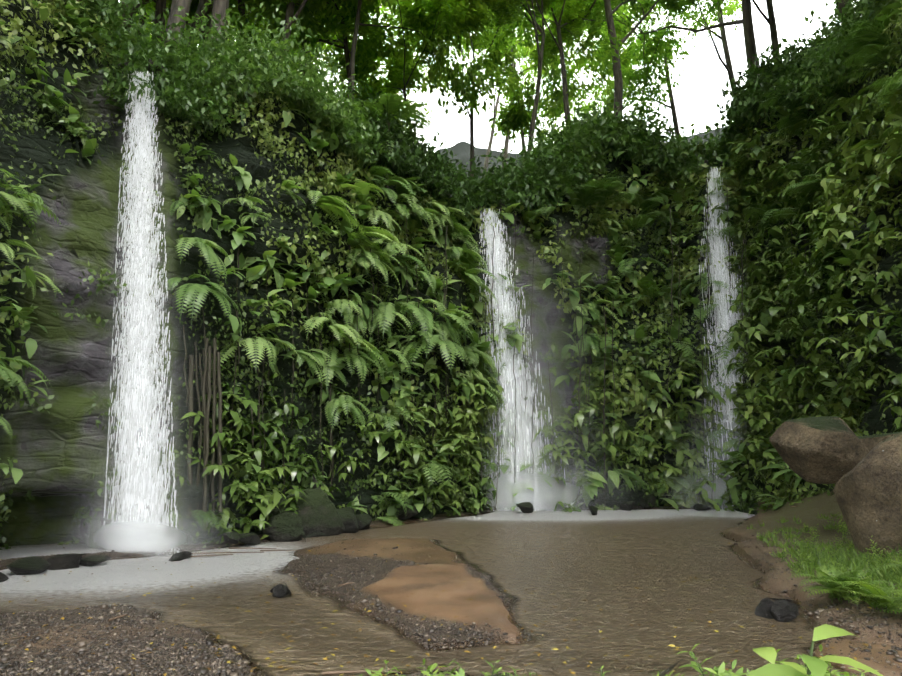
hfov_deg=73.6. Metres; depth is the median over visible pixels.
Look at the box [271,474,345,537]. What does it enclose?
mossy rock
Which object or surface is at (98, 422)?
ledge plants
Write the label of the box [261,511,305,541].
mossy rock
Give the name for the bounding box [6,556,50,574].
rock
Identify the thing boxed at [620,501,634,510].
mossy rock
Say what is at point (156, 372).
water spray
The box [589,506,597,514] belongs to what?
mossy rock
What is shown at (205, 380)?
hanging vines
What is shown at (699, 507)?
mossy rock
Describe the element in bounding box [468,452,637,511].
waterfall splash
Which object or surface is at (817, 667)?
leafy plant
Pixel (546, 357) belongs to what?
mist
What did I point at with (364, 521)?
mossy rock
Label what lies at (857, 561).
bank grass tufts
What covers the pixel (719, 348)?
waterfall spray
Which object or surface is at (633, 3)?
tree canopy leaves
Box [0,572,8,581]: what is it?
rock
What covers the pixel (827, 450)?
boulder
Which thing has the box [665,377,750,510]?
mist
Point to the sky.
(705, 75)
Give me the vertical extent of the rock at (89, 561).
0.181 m
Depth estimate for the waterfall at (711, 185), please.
27.00 m
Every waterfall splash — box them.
[45,504,233,556]
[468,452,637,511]
[659,468,734,509]
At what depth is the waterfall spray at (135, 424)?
13.89 m
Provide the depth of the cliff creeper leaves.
20.95 m
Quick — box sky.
[119,0,860,153]
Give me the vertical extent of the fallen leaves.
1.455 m
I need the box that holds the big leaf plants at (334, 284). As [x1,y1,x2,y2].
[0,0,901,520]
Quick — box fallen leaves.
[1,524,901,675]
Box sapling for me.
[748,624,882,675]
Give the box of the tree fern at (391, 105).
[351,93,434,187]
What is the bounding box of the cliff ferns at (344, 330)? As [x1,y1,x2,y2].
[0,0,901,532]
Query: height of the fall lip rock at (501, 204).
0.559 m
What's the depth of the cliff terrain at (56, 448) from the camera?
16.39 m
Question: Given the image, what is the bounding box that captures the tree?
[117,0,849,179]
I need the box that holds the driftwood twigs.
[108,506,797,674]
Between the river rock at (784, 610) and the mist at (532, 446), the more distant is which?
the mist at (532, 446)
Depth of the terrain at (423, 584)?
9.16 m
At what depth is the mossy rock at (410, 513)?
20.00 m
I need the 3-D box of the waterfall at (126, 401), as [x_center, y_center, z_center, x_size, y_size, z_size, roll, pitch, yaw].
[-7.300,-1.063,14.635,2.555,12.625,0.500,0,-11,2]
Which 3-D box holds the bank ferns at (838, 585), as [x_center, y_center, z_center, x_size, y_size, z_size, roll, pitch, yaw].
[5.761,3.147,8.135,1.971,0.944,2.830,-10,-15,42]
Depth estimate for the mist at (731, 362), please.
26.08 m
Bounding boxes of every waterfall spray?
[75,77,203,555]
[478,209,605,510]
[679,172,749,508]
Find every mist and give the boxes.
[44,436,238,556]
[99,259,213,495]
[467,360,609,512]
[493,255,593,458]
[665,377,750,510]
[713,265,747,458]
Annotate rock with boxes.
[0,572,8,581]
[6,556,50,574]
[46,553,92,569]
[79,555,111,566]
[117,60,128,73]
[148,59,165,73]
[169,551,192,560]
[223,532,239,543]
[239,533,260,544]
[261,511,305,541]
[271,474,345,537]
[337,507,358,532]
[355,514,371,529]
[388,501,417,519]
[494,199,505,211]
[516,502,533,512]
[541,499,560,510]
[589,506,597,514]
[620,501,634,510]
[640,494,655,507]
[692,504,710,510]
[754,598,773,618]
[766,597,798,621]
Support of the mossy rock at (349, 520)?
on the terrain at (423, 584)
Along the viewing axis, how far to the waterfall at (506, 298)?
25.61 m
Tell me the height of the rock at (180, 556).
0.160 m
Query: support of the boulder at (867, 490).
on the terrain at (423, 584)
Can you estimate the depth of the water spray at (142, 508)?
13.20 m
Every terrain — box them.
[0,0,901,549]
[0,491,901,675]
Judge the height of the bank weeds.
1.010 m
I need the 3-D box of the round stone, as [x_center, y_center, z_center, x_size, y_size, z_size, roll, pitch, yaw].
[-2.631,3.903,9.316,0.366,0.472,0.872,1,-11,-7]
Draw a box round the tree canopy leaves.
[621,0,638,6]
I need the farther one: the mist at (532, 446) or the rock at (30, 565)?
the mist at (532, 446)
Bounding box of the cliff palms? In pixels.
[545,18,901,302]
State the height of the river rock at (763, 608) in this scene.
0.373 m
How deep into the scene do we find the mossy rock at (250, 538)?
14.57 m
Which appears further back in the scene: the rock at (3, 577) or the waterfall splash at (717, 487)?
the waterfall splash at (717, 487)
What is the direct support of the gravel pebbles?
on the terrain at (423, 584)
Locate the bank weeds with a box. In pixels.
[360,519,901,675]
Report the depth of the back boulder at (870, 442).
14.67 m
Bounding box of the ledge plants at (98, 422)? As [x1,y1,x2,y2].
[0,124,612,544]
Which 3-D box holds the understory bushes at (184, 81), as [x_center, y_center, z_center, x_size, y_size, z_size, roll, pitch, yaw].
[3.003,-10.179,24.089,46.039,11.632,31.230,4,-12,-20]
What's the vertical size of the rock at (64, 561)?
0.324 m
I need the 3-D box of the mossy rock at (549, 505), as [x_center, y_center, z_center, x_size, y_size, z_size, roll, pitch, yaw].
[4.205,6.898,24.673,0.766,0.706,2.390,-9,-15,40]
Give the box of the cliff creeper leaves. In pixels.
[0,0,901,549]
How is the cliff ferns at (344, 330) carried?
on the cliff terrain at (56, 448)
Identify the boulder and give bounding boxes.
[769,416,868,483]
[833,432,901,557]
[857,431,901,450]
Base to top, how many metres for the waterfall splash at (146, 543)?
1.448 m
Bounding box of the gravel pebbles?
[0,535,901,675]
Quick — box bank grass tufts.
[747,512,901,611]
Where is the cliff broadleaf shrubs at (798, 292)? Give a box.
[168,64,901,543]
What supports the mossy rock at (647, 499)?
on the terrain at (423, 584)
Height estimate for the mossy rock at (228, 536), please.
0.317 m
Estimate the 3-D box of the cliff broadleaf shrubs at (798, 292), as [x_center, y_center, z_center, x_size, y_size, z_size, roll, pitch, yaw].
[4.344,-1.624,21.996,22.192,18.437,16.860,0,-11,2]
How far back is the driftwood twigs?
7.69 m
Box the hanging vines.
[183,179,888,532]
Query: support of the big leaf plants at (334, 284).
on the cliff terrain at (56, 448)
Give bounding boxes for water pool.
[0,509,868,675]
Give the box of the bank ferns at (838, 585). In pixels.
[788,551,901,613]
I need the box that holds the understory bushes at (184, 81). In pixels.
[42,0,894,223]
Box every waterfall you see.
[102,71,179,554]
[479,208,572,510]
[699,167,750,508]
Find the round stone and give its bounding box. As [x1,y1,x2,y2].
[270,581,291,597]

